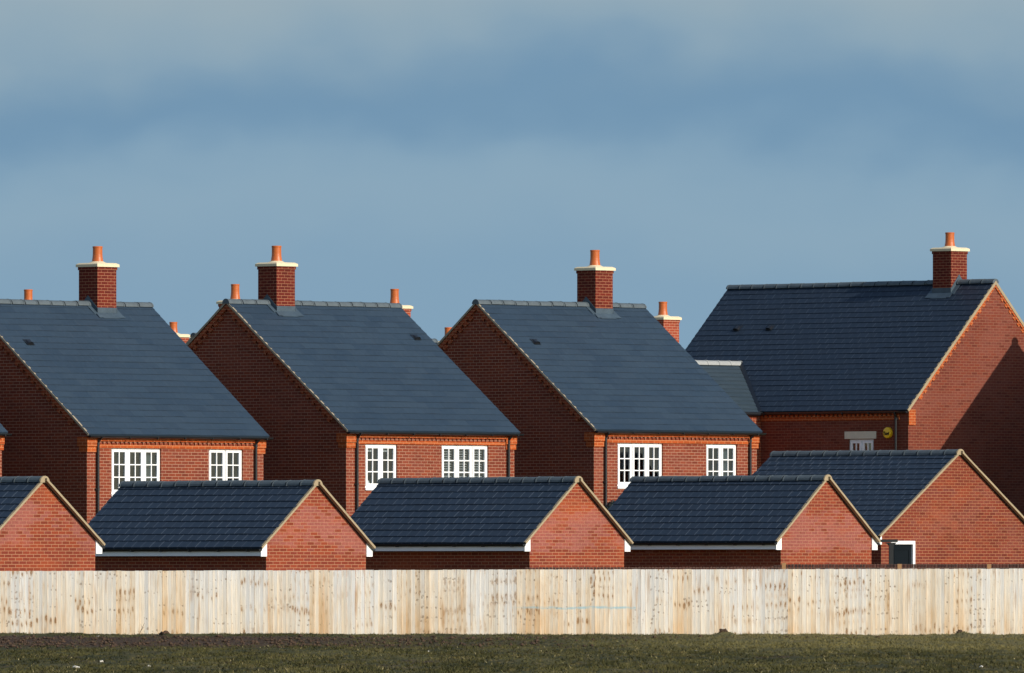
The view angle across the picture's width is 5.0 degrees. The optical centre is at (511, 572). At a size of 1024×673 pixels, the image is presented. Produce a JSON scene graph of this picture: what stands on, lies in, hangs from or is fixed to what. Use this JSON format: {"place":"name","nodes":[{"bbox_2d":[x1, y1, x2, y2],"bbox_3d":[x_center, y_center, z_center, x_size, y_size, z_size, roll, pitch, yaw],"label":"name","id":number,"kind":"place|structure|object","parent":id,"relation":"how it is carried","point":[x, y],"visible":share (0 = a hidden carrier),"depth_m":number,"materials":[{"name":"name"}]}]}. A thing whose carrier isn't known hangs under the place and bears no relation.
{"place":"outdoors","nodes":[
{"label":"outdoors","id":0,"kind":"place"},
{"bbox_2d":[0,634,1004,648],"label":"loose soil","id":1,"kind":"structure","parent":0,"point":[22,640],"depth_m":231.71,"materials":[{"name":"brown soil"}]},
{"bbox_2d":[0,630,1023,672],"bbox_3d":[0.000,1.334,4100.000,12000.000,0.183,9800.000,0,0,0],"label":"ground","id":2,"kind":"structure","parent":0,"point":[151,638],"depth_m":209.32,"materials":[{"name":"green plant"}]},
{"bbox_2d":[0,423,11,476],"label":"brick house","id":3,"kind":"structure","parent":2,"relation":"on","point":[3,432],"depth_m":284.39,"materials":[{"name":"red brick"}]},
{"bbox_2d":[24,289,32,299],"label":"brick house","id":4,"kind":"structure","parent":2,"relation":"on","point":[27,294],"depth_m":335.90,"materials":[{"name":"ceramic"}]},
{"bbox_2d":[0,476,104,577],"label":"brick garage","id":5,"kind":"structure","parent":2,"relation":"on","point":[44,526],"depth_m":263.75,"materials":[{"name":"brick"}]},
{"bbox_2d":[0,246,272,523],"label":"brick house","id":6,"kind":"structure","parent":2,"relation":"on","point":[103,393],"depth_m":288.71,"materials":[{"name":"tile"}]},
{"bbox_2d":[111,448,159,496],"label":"window","id":7,"kind":"structure","parent":6,"relation":"in","point":[127,464],"depth_m":287.67,"materials":[{"name":"white paint"}]},
{"bbox_2d":[209,449,241,479],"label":"window","id":8,"kind":"structure","parent":6,"relation":"in","point":[224,464],"depth_m":289.86,"materials":[{"name":"white paint"}]},
{"bbox_2d":[169,322,189,342],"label":"brick house","id":9,"kind":"structure","parent":2,"relation":"on","point":[183,337],"depth_m":361.89,"materials":[{"name":"ceramic"}]},
{"bbox_2d":[186,284,239,343],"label":"brick house","id":10,"kind":"structure","parent":2,"relation":"on","point":[235,293],"depth_m":336.89,"materials":[{"name":"ceramic"}]},
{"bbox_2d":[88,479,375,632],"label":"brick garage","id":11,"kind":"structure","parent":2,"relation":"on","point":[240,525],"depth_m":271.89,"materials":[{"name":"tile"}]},
{"bbox_2d":[187,246,523,516],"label":"brick house","id":12,"kind":"structure","parent":2,"relation":"on","point":[344,402],"depth_m":295.68,"materials":[{"name":"tile"}]},
{"bbox_2d":[365,444,395,489],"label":"window","id":13,"kind":"structure","parent":12,"relation":"in","point":[380,459],"depth_m":294.14,"materials":[{"name":"white paint"}]},
{"bbox_2d":[442,445,486,476],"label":"window","id":14,"kind":"structure","parent":12,"relation":"in","point":[457,460],"depth_m":296.37,"materials":[{"name":"white paint"}]},
{"bbox_2d":[390,289,437,343],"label":"brick house","id":15,"kind":"structure","parent":2,"relation":"on","point":[394,297],"depth_m":342.90,"materials":[{"name":"ceramic"}]},
{"bbox_2d":[438,327,451,341],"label":"brick house","id":16,"kind":"structure","parent":2,"relation":"on","point":[447,329],"depth_m":365.89,"materials":[{"name":"ceramic"}]},
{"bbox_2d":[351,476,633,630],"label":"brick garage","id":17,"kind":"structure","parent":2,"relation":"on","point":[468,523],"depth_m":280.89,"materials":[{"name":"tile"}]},
{"bbox_2d":[0,563,1023,635],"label":"board fence","id":18,"kind":"object","parent":2,"relation":"on","point":[901,601],"visible":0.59,"depth_m":254.98,"materials":[{"name":"brown wood"}]},
{"bbox_2d":[437,250,766,506],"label":"brick house","id":19,"kind":"structure","parent":2,"relation":"on","point":[600,392],"depth_m":303.74,"materials":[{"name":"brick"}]},
{"bbox_2d":[617,443,661,488],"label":"window","id":20,"kind":"structure","parent":19,"relation":"in","point":[634,459],"depth_m":302.66,"materials":[{"name":"white paint"}]},
{"bbox_2d":[706,444,735,475],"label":"window","id":21,"kind":"structure","parent":19,"relation":"in","point":[720,458],"depth_m":304.88,"materials":[{"name":"white paint"}]},
{"bbox_2d":[605,500,614,509],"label":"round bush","id":22,"kind":"object","parent":2,"relation":"on","point":[610,504],"visible":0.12,"depth_m":296.91,"materials":[{"name":"green plant"}]},
{"bbox_2d":[654,302,681,342],"bbox_3d":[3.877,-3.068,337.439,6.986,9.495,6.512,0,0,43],"label":"chimney","id":23,"kind":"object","parent":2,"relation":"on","point":[667,322],"depth_m":337.84,"materials":[{"name":"brick"}]},
{"bbox_2d":[608,474,880,568],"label":"brick garage","id":24,"kind":"structure","parent":2,"relation":"on","point":[729,521],"depth_m":288.88,"materials":[{"name":"tile"}]},
{"bbox_2d":[685,232,1023,515],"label":"brick house","id":25,"kind":"structure","parent":2,"relation":"on","point":[936,362],"depth_m":319.04,"materials":[{"name":"brick"}]},
{"bbox_2d":[850,439,873,449],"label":"window","id":26,"kind":"structure","parent":25,"relation":"in","point":[855,444],"depth_m":317.26,"materials":[{"name":"white paint"}]},
{"bbox_2d":[883,427,892,437],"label":"alarm box","id":27,"kind":"object","parent":25,"relation":"attached to","point":[887,432],"visible":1,"depth_m":316.40,"materials":[{"name":"yellow plastic"}]},
{"bbox_2d":[752,449,1023,568],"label":"brick garage","id":28,"kind":"structure","parent":2,"relation":"on","point":[951,506],"depth_m":298.37,"materials":[{"name":"brick"}]},
{"bbox_2d":[880,539,897,563],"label":"drainpipe","id":29,"kind":"object","parent":28,"relation":"attached to","point":[891,553],"visible":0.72,"depth_m":292.94,"materials":[{"name":"plastic"}]},
{"bbox_2d":[894,544,910,568],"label":"door","id":30,"kind":"structure","parent":28,"relation":"in","point":[902,552],"depth_m":296.66,"materials":[{"name":"paint"}]},
{"bbox_2d":[0,0,1023,348],"label":"sky","id":31,"kind":"structure","parent":0,"point":[448,155],"materials":[{"name":"blue"}]}
]}

